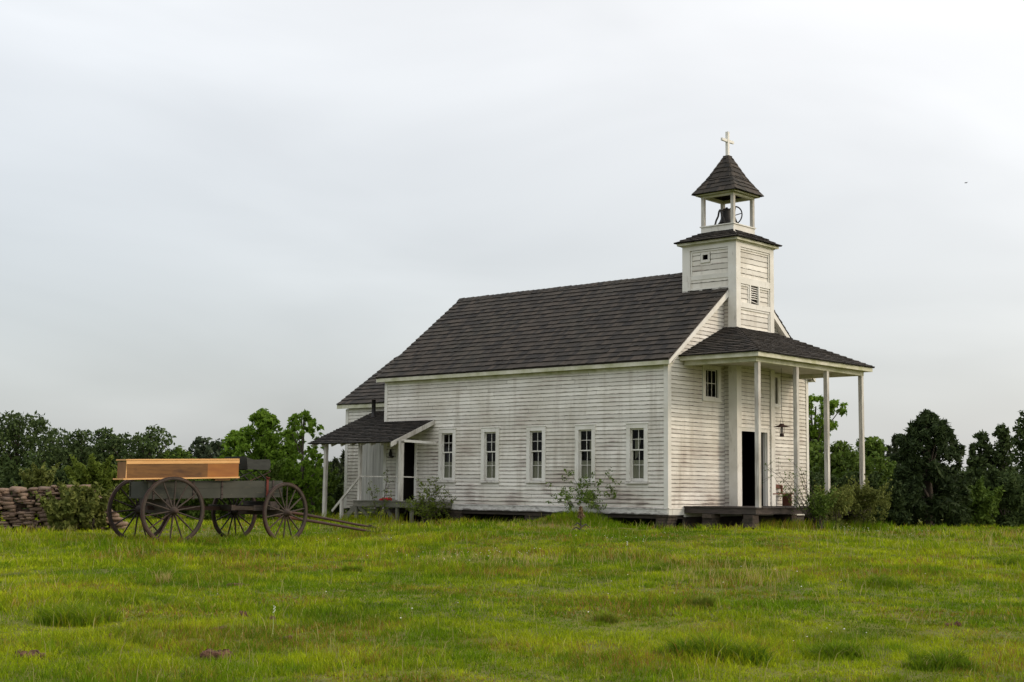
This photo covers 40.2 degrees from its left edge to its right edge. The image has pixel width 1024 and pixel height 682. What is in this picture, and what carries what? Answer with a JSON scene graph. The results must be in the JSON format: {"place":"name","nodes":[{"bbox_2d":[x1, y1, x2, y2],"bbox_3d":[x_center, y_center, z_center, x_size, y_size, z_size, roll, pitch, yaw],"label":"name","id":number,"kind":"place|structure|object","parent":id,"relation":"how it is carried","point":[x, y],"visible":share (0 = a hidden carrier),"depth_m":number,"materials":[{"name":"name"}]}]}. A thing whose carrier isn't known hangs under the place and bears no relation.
{"place":"outdoors","nodes":[
{"label":"outdoors","id":0,"kind":"place"},
{"bbox_2d":[0,507,1023,681],"bbox_3d":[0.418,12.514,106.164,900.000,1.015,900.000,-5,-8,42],"label":"ground","id":1,"kind":"structure","parent":0,"point":[618,625],"depth_m":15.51,"materials":[{"name":"green plant"}]},
{"bbox_2d":[0,456,48,510],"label":"bush","id":2,"kind":"object","parent":1,"relation":"on","point":[11,475],"visible":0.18,"depth_m":49.62,"materials":[{"name":"green plant"}]},
{"bbox_2d":[14,649,44,658],"bbox_3d":[-4.254,2.797,12.346,0.309,0.149,0.202,-1,-6,15],"label":"clod","id":3,"kind":"object","parent":1,"relation":"on","point":[32,652],"visible":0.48,"depth_m":12.30,"materials":[{"name":"brown soil"}]},
{"bbox_2d":[0,410,70,470],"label":"broad tree","id":4,"kind":"object","parent":1,"relation":"on","point":[12,435],"visible":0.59,"depth_m":59.63,"materials":[{"name":"green plant"}]},
{"bbox_2d":[13,461,70,516],"bbox_3d":[-14.126,4.499,41.923,1.374,1.776,1.164,-3,-7,31],"label":"bush","id":5,"kind":"object","parent":1,"relation":"on","point":[41,477],"visible":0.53,"depth_m":41.72,"materials":[{"name":"green plant"}]},
{"bbox_2d":[33,427,73,468],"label":"broad tree","id":6,"kind":"object","parent":1,"relation":"on","point":[60,433],"visible":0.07,"depth_m":63.09,"materials":[{"name":"green plant"}]},
{"bbox_2d":[0,484,128,529],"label":"stone wall","id":7,"kind":"structure","parent":1,"relation":"on","point":[17,514],"depth_m":34.17,"materials":[{"name":"grey stone"}]},
{"bbox_2d":[42,462,87,484],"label":"bush","id":8,"kind":"object","parent":1,"relation":"on","point":[60,475],"visible":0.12,"depth_m":57.56,"materials":[{"name":"green plant"}]},
{"bbox_2d":[33,478,105,530],"bbox_3d":[-10.523,3.946,33.570,1.812,1.341,1.415,-2,-7,26],"label":"bush","id":9,"kind":"object","parent":1,"relation":"on","point":[64,511],"visible":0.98,"depth_m":33.26,"materials":[{"name":"green plant"}]},
{"bbox_2d":[27,594,126,627],"bbox_3d":[-4.709,2.899,15.078,1.164,0.338,1.107,-5,-8,42],"label":"grass tussock","id":10,"kind":"object","parent":1,"relation":"on","point":[79,614],"depth_m":14.93,"materials":[{"name":"green plant"}]},
{"bbox_2d":[51,428,110,466],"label":"broad tree","id":11,"kind":"object","parent":1,"relation":"on","point":[82,451],"visible":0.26,"depth_m":61.84,"materials":[{"name":"green plant"}]},
{"bbox_2d":[63,453,116,505],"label":"bush","id":12,"kind":"object","parent":1,"relation":"on","point":[80,473],"visible":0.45,"depth_m":39.67,"materials":[{"name":"green plant"}]},
{"bbox_2d":[69,480,118,530],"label":"bush","id":13,"kind":"object","parent":1,"relation":"on","point":[99,517],"visible":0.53,"depth_m":33.73,"materials":[{"name":"green plant"}]},
{"bbox_2d":[89,426,119,463],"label":"broad tree","id":14,"kind":"object","parent":1,"relation":"on","point":[105,437],"visible":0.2,"depth_m":64.03,"materials":[{"name":"green plant"}]},
{"bbox_2d":[91,464,138,512],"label":"bush","id":15,"kind":"object","parent":1,"relation":"on","point":[120,495],"visible":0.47,"depth_m":39.71,"materials":[{"name":"green plant"}]},
{"bbox_2d":[104,432,138,470],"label":"broad tree","id":16,"kind":"object","parent":1,"relation":"on","point":[114,444],"visible":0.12,"depth_m":62.85,"materials":[{"name":"green plant"}]},
{"bbox_2d":[119,578,151,586],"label":"grass tussock","id":17,"kind":"object","parent":1,"relation":"on","point":[139,583],"depth_m":19.50,"materials":[{"name":"green plant"}]},
{"bbox_2d":[119,480,157,518],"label":"bush","id":18,"kind":"object","parent":1,"relation":"on","point":[127,513],"visible":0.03,"depth_m":41.64,"materials":[{"name":"green plant"}]},
{"bbox_2d":[116,424,181,468],"bbox_3d":[-15.632,5.674,60.031,3.127,4.251,3.166,-5,-8,42],"label":"broad tree","id":19,"kind":"object","parent":1,"relation":"on","point":[152,446],"visible":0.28,"depth_m":59.81,"materials":[{"name":"green plant"}]},
{"bbox_2d":[150,479,192,517],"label":"bush","id":20,"kind":"object","parent":1,"relation":"on","point":[181,511],"visible":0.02,"depth_m":43.62,"materials":[{"name":"green plant"}]},
{"bbox_2d":[162,445,195,458],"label":"broad tree","id":21,"kind":"object","parent":1,"relation":"on","point":[183,454],"visible":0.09,"depth_m":59.95,"materials":[{"name":"green plant"}]},
{"bbox_2d":[185,436,212,458],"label":"broad tree","id":22,"kind":"object","parent":1,"relation":"on","point":[199,450],"visible":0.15,"depth_m":94.98,"materials":[{"name":"green plant"}]},
{"bbox_2d":[180,478,228,519],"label":"bush","id":23,"kind":"object","parent":1,"relation":"on","point":[195,502],"visible":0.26,"depth_m":42.50,"materials":[{"name":"green plant"}]},
{"bbox_2d":[199,438,230,458],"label":"broad tree","id":24,"kind":"object","parent":1,"relation":"on","point":[216,449],"visible":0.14,"depth_m":91.94,"materials":[{"name":"green plant"}]},
{"bbox_2d":[200,648,232,659],"bbox_3d":[-2.668,2.856,12.595,0.291,0.164,0.242,1,-6,-2],"label":"clod","id":25,"kind":"object","parent":1,"relation":"on","point":[205,653],"visible":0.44,"depth_m":12.52,"materials":[{"name":"brown soil"}]},
{"bbox_2d":[213,470,250,518],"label":"bush","id":26,"kind":"object","parent":1,"relation":"on","point":[223,513],"visible":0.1,"depth_m":43.69,"materials":[{"name":"green plant"}]},
{"bbox_2d":[217,430,250,514],"bbox_3d":[-9.933,4.799,50.054,1.476,3.251,1.459,-5,-8,42],"label":"sweetgum tree","id":27,"kind":"object","parent":1,"relation":"on","point":[230,441],"visible":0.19,"depth_m":49.92,"materials":[{"name":"green plant"}]},
{"bbox_2d":[238,611,247,616],"bbox_3d":[-3.046,3.126,15.810,0.106,0.166,0.143,0,-6,10],"label":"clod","id":28,"kind":"object","parent":1,"relation":"on","point":[241,612],"visible":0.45,"depth_m":15.77,"materials":[{"name":"brown soil"}]},
{"bbox_2d":[107,456,384,541],"bbox_3d":[-5.139,3.544,31.242,7.456,1.866,1.940,6,-8,-39],"label":"wagon","id":29,"kind":"object","parent":1,"relation":"on","point":[155,497],"visible":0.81,"depth_m":29.92,"materials":[{"name":"grey wood"}]},
{"bbox_2d":[113,459,239,480],"bbox_3d":[-6.996,2.680,29.276,2.630,0.487,0.500,6,-8,-39],"label":"wooden crate","id":30,"kind":"object","parent":29,"relation":"on","point":[159,469],"visible":0.98,"depth_m":29.04,"materials":[{"name":"brown wood"}]},
{"bbox_2d":[232,408,287,503],"bbox_3d":[-8.624,4.236,48.083,2.210,3.915,2.068,-5,-8,42],"label":"sweetgum tree","id":31,"kind":"object","parent":1,"relation":"on","point":[263,439],"visible":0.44,"depth_m":47.78,"materials":[{"name":"green plant"}]},
{"bbox_2d":[241,459,288,519],"bbox_3d":[-7.854,4.698,44.088,1.608,1.982,1.640,-5,-8,42],"label":"bush","id":32,"kind":"object","parent":1,"relation":"on","point":[275,470],"visible":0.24,"depth_m":43.78,"materials":[{"name":"green plant"}]},
{"bbox_2d":[278,432,300,509],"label":"sweetgum tree","id":33,"kind":"object","parent":1,"relation":"on","point":[292,458],"visible":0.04,"depth_m":48.89,"materials":[{"name":"green plant"}]},
{"bbox_2d":[271,456,318,516],"bbox_3d":[-7.148,4.762,45.060,1.785,2.074,1.407,3,-7,-23],"label":"bush","id":34,"kind":"object","parent":1,"relation":"on","point":[295,472],"visible":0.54,"depth_m":44.79,"materials":[{"name":"green plant"}]},
{"bbox_2d":[279,409,323,517],"bbox_3d":[-6.739,4.003,45.010,1.538,3.669,1.548,-5,-8,42],"label":"airy tree","id":35,"kind":"object","parent":1,"relation":"on","point":[296,425],"visible":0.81,"depth_m":44.97,"materials":[{"name":"green plant"}]},
{"bbox_2d":[300,445,323,515],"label":"airy tree","id":36,"kind":"object","parent":1,"relation":"on","point":[318,486],"visible":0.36,"depth_m":45.94,"materials":[{"name":"green plant"}]},
{"bbox_2d":[309,463,340,515],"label":"bush","id":37,"kind":"object","parent":1,"relation":"on","point":[332,485],"visible":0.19,"depth_m":50.05,"materials":[{"name":"green plant"}]},
{"bbox_2d":[328,460,332,474],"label":"pine tree","id":38,"kind":"object","parent":1,"relation":"on","point":[331,471],"visible":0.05,"depth_m":80.08,"materials":[{"name":"green plant"}]},
{"bbox_2d":[331,457,340,475],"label":"pine tree","id":39,"kind":"object","parent":1,"relation":"on","point":[335,462],"visible":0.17,"depth_m":82.04,"materials":[{"name":"green plant"}]},
{"bbox_2d":[327,474,349,516],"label":"bush","id":40,"kind":"object","parent":1,"relation":"on","point":[338,494],"visible":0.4,"depth_m":51.42,"materials":[{"name":"green plant"}]},
{"bbox_2d":[338,449,347,510],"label":"pine tree","id":41,"kind":"object","parent":1,"relation":"on","point":[341,464],"visible":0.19,"depth_m":77.99,"materials":[{"name":"green plant"}]},
{"bbox_2d":[330,563,365,572],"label":"grass tussock","id":42,"kind":"object","parent":1,"relation":"on","point":[357,568],"depth_m":22.36,"materials":[{"name":"green plant"}]},
{"bbox_2d":[356,470,394,521],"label":"twiggy shrub","id":43,"kind":"object","parent":1,"relation":"on","point":[382,506],"visible":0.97,"depth_m":40.56,"materials":[{"name":"green plant"}]},
{"bbox_2d":[396,477,456,522],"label":"twiggy shrub","id":44,"kind":"object","parent":1,"relation":"on","point":[425,509],"visible":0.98,"depth_m":39.21,"materials":[{"name":"green plant"}]},
{"bbox_2d":[217,524,925,640],"bbox_3d":[3.484,3.829,25.019,18.750,0.584,22.867,1,-6,-5],"label":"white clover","id":45,"kind":"object","parent":1,"relation":"on","point":[627,574],"visible":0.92,"depth_m":24.24,"materials":[{"name":"white plant"}]},
{"bbox_2d":[572,506,589,531],"bbox_3d":[1.576,4.134,32.229,0.408,0.678,0.193,-2,-7,24],"label":"dead mullein","id":46,"kind":"object","parent":1,"relation":"on","point":[581,515],"visible":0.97,"depth_m":32.20,"materials":[{"name":"plant"}]},
{"bbox_2d":[545,467,621,513],"bbox_3d":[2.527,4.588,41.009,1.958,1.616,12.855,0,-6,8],"label":"twiggy shrub","id":47,"kind":"object","parent":1,"relation":"on","point":[588,494],"visible":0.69,"depth_m":35.62,"materials":[{"name":"green plant"}]},
{"bbox_2d":[308,131,874,528],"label":"church","id":48,"kind":"structure","parent":1,"relation":"on","point":[660,395],"depth_m":39.26,"materials":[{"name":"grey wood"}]},
{"bbox_2d":[387,449,393,457],"bbox_3d":[-3.736,3.462,43.033,0.160,0.280,0.130,-5,-8,42],"label":"wall lantern","id":49,"kind":"object","parent":48,"relation":"attached to","point":[390,453],"depth_m":42.99,"materials":[{"name":"black metal"}]},
{"bbox_2d":[395,442,416,500],"bbox_3d":[-2.986,3.975,42.881,0.927,1.855,0.765,-5,-8,42],"label":"side door","id":50,"kind":"structure","parent":48,"relation":"in","point":[410,457],"depth_m":43.15,"materials":[{"name":"white paint"}]},
{"bbox_2d":[437,428,455,481],"bbox_3d":[-1.887,3.397,41.529,0.740,1.593,0.209,-5,-8,42],"label":"window","id":51,"kind":"structure","parent":48,"relation":"in","point":[446,470],"depth_m":41.59,"materials":[{"name":"white paint"}]},
{"bbox_2d":[479,427,499,482],"bbox_3d":[-0.591,3.289,40.373,0.740,1.593,0.225,-5,-8,42],"label":"window","id":52,"kind":"structure","parent":48,"relation":"in","point":[489,470],"depth_m":40.43,"materials":[{"name":"white paint"}]},
{"bbox_2d":[525,426,545,482],"bbox_3d":[0.710,3.178,39.193,0.740,1.593,0.209,-5,-8,42],"label":"window","id":53,"kind":"structure","parent":48,"relation":"in","point":[535,470],"depth_m":39.26,"materials":[{"name":"white paint"}]},
{"bbox_2d":[573,424,595,482],"bbox_3d":[2.028,3.068,38.017,0.740,1.593,0.225,-5,-8,42],"label":"window","id":54,"kind":"structure","parent":48,"relation":"in","point":[582,468],"depth_m":38.07,"materials":[{"name":"white paint"}]},
{"bbox_2d":[625,423,648,483],"bbox_3d":[3.334,2.958,36.842,0.740,1.593,0.225,-5,-8,42],"label":"window","id":55,"kind":"structure","parent":48,"relation":"in","point":[636,470],"depth_m":36.91,"materials":[{"name":"white paint"}]},
{"bbox_2d":[702,365,721,401],"bbox_3d":[5.385,1.155,37.827,0.115,0.970,0.900,-5,-8,42],"label":"window","id":56,"kind":"structure","parent":48,"relation":"in","point":[704,367],"depth_m":37.85,"materials":[{"name":"white paint"}]},
{"bbox_2d":[714,206,742,224],"bbox_3d":[6.109,-3.569,39.787,0.548,0.677,0.841,-5,-8,42],"label":"church bell","id":57,"kind":"object","parent":48,"relation":"on","point":[725,213],"visible":0.68,"depth_m":39.65,"materials":[{"name":"black metal"}]},
{"bbox_2d":[761,484,793,505],"bbox_3d":[7.527,4.358,39.519,0.385,0.600,1.160,-5,-8,42],"label":"bench","id":58,"kind":"object","parent":48,"relation":"on","point":[785,500],"visible":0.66,"depth_m":39.78,"materials":[{"name":"brown wood"}]},
{"bbox_2d":[775,374,780,407],"bbox_3d":[7.436,1.415,40.083,0.115,0.970,0.900,-5,-8,42],"label":"window","id":59,"kind":"structure","parent":48,"relation":"in","point":[778,405],"depth_m":40.31,"materials":[{"name":"white paint"}]},
{"bbox_2d":[774,375,788,436],"bbox_3d":[7.434,1.692,38.568,0.450,1.900,0.450,-5,-8,42],"label":"hanging lantern","id":60,"kind":"object","parent":48,"relation":"hanging from","point":[780,425],"visible":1,"depth_m":38.46,"materials":[{"name":"metal"}]},
{"bbox_2d":[592,607,620,623],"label":"grass tussock","id":61,"kind":"object","parent":1,"relation":"on","point":[608,617],"depth_m":15.46,"materials":[{"name":"green plant"}]},
{"bbox_2d":[640,561,677,570],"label":"grass tussock","id":62,"kind":"object","parent":1,"relation":"on","point":[655,567],"depth_m":22.51,"materials":[{"name":"green plant"}]},
{"bbox_2d":[310,458,1019,517],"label":"woods","id":63,"kind":"object","parent":1,"relation":"on","point":[966,467],"depth_m":98.03,"materials":[{"name":"green plant"}]},
{"bbox_2d":[684,592,720,608],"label":"grass tussock","id":64,"kind":"object","parent":1,"relation":"on","point":[705,600],"depth_m":16.82,"materials":[{"name":"green plant"}]},
{"bbox_2d":[644,625,783,667],"bbox_3d":[1.839,2.737,12.671,1.423,0.353,0.896,-3,-7,29],"label":"grass tussock","id":65,"kind":"object","parent":1,"relation":"on","point":[715,647],"depth_m":12.54,"materials":[{"name":"green plant"}]},
{"bbox_2d":[762,456,824,527],"bbox_3d":[7.168,3.855,35.589,1.850,1.847,1.026,2,-6,-11],"label":"twiggy shrub","id":66,"kind":"object","parent":1,"relation":"on","point":[808,514],"visible":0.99,"depth_m":35.61,"materials":[{"name":"green plant"}]},
{"bbox_2d":[809,439,831,474],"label":"leafy tree","id":67,"kind":"object","parent":1,"relation":"on","point":[815,451],"visible":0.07,"depth_m":51.85,"materials":[{"name":"green plant"}]},
{"bbox_2d":[805,483,841,529],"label":"shrub","id":68,"kind":"object","parent":1,"relation":"on","point":[821,499],"visible":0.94,"depth_m":35.79,"materials":[{"name":"green plant"}]},
{"bbox_2d":[808,393,847,452],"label":"oak tree","id":69,"kind":"object","parent":1,"relation":"on","point":[816,433],"visible":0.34,"depth_m":59.87,"materials":[{"name":"green plant"}]},
{"bbox_2d":[809,467,856,523],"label":"bush","id":70,"kind":"object","parent":1,"relation":"on","point":[818,478],"visible":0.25,"depth_m":45.77,"materials":[{"name":"green plant"}]},
{"bbox_2d":[795,637,873,660],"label":"grass tussock","id":71,"kind":"object","parent":1,"relation":"on","point":[834,649],"depth_m":12.91,"materials":[{"name":"green plant"}]},
{"bbox_2d":[813,475,858,529],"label":"shrub","id":72,"kind":"object","parent":1,"relation":"on","point":[839,506],"visible":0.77,"depth_m":36.92,"materials":[{"name":"green plant"}]},
{"bbox_2d":[809,440,878,522],"bbox_3d":[11.896,5.348,49.927,2.596,3.674,2.554,-5,-8,42],"label":"leafy tree","id":73,"kind":"object","parent":1,"relation":"on","point":[843,458],"visible":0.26,"depth_m":49.76,"materials":[{"name":"green plant"}]},
{"bbox_2d":[841,469,885,524],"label":"bush","id":74,"kind":"object","parent":1,"relation":"on","point":[874,477],"visible":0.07,"depth_m":45.47,"materials":[{"name":"green plant"}]},
{"bbox_2d":[842,473,892,527],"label":"shrub","id":75,"kind":"object","parent":1,"relation":"on","point":[868,499],"visible":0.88,"depth_m":38.32,"materials":[{"name":"green plant"}]},
{"bbox_2d":[853,436,896,492],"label":"leafy tree","id":76,"kind":"object","parent":1,"relation":"on","point":[874,447],"visible":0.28,"depth_m":51.73,"materials":[{"name":"green plant"}]},
{"bbox_2d":[841,571,920,589],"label":"grass tussock","id":77,"kind":"object","parent":1,"relation":"on","point":[884,581],"depth_m":19.61,"materials":[{"name":"green plant"}]},
{"bbox_2d":[885,444,891,461],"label":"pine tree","id":78,"kind":"object","parent":1,"relation":"on","point":[889,449],"visible":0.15,"depth_m":92.18,"materials":[{"name":"green plant"}]},
{"bbox_2d":[890,433,898,478],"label":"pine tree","id":79,"kind":"object","parent":1,"relation":"on","point":[894,448],"visible":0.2,"depth_m":85.20,"materials":[{"name":"green plant"}]},
{"bbox_2d":[878,476,923,526],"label":"bush","id":80,"kind":"object","parent":1,"relation":"on","point":[902,505],"visible":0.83,"depth_m":45.48,"materials":[{"name":"green plant"}]},
{"bbox_2d":[889,409,973,528],"bbox_3d":[14.020,4.517,47.060,3.009,4.482,2.991,-5,-8,42],"label":"cedar tree","id":81,"kind":"object","parent":1,"relation":"on","point":[947,499],"visible":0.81,"depth_m":46.50,"materials":[{"name":"green plant"}]},
{"bbox_2d":[891,641,985,672],"bbox_3d":[3.723,2.752,12.237,0.846,0.239,0.790,-5,-8,42],"label":"grass tussock","id":82,"kind":"object","parent":1,"relation":"on","point":[949,658],"depth_m":12.11,"materials":[{"name":"green plant"}]},
{"bbox_2d":[948,465,987,525],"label":"bush","id":83,"kind":"object","parent":1,"relation":"on","point":[969,475],"visible":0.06,"depth_m":49.67,"materials":[{"name":"green plant"}]},
{"bbox_2d":[965,429,996,517],"bbox_3d":[18.190,5.505,54.039,1.911,4.242,1.918,-5,-8,42],"label":"leafy tree","id":84,"kind":"object","parent":1,"relation":"on","point":[979,461],"visible":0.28,"depth_m":53.95,"materials":[{"name":"green plant"}]},
{"bbox_2d":[960,476,1004,527],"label":"bush","id":85,"kind":"object","parent":1,"relation":"on","point":[986,503],"visible":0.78,"depth_m":47.63,"materials":[{"name":"green plant"}]},
{"bbox_2d":[972,463,1023,527],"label":"bush","id":86,"kind":"object","parent":1,"relation":"on","point":[1013,488],"visible":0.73,"depth_m":48.59,"materials":[{"name":"green plant"}]},
{"bbox_2d":[981,551,1023,567],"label":"grass tussock","id":87,"kind":"object","parent":1,"relation":"on","point":[1010,559],"depth_m":23.62,"materials":[{"name":"green plant"}]},
{"bbox_2d":[988,423,1020,512],"bbox_3d":[18.964,5.427,54.025,1.988,4.593,1.917,-5,-8,42],"label":"leafy tree","id":88,"kind":"object","parent":1,"relation":"on","point":[1001,457],"visible":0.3,"depth_m":53.94,"materials":[{"name":"green plant"}]},
{"bbox_2d":[1006,410,1023,526],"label":"leafy tree","id":89,"kind":"object","parent":1,"relation":"on","point":[1018,442],"visible":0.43,"depth_m":52.09,"materials":[{"name":"green plant"}]},
{"bbox_2d":[0,0,1023,470],"label":"sky","id":90,"kind":"structure","parent":0,"point":[214,213],"materials":[{"name":"white"}]},
{"bbox_2d":[944,621,961,626],"bbox_3d":[4.765,3.072,15.108,0.182,0.107,0.088,-2,-6,21],"label":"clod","id":91,"kind":"object","parent":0,"point":[957,623],"visible":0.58,"depth_m":15.07,"materials":[{"name":"brown soil"}]}
]}

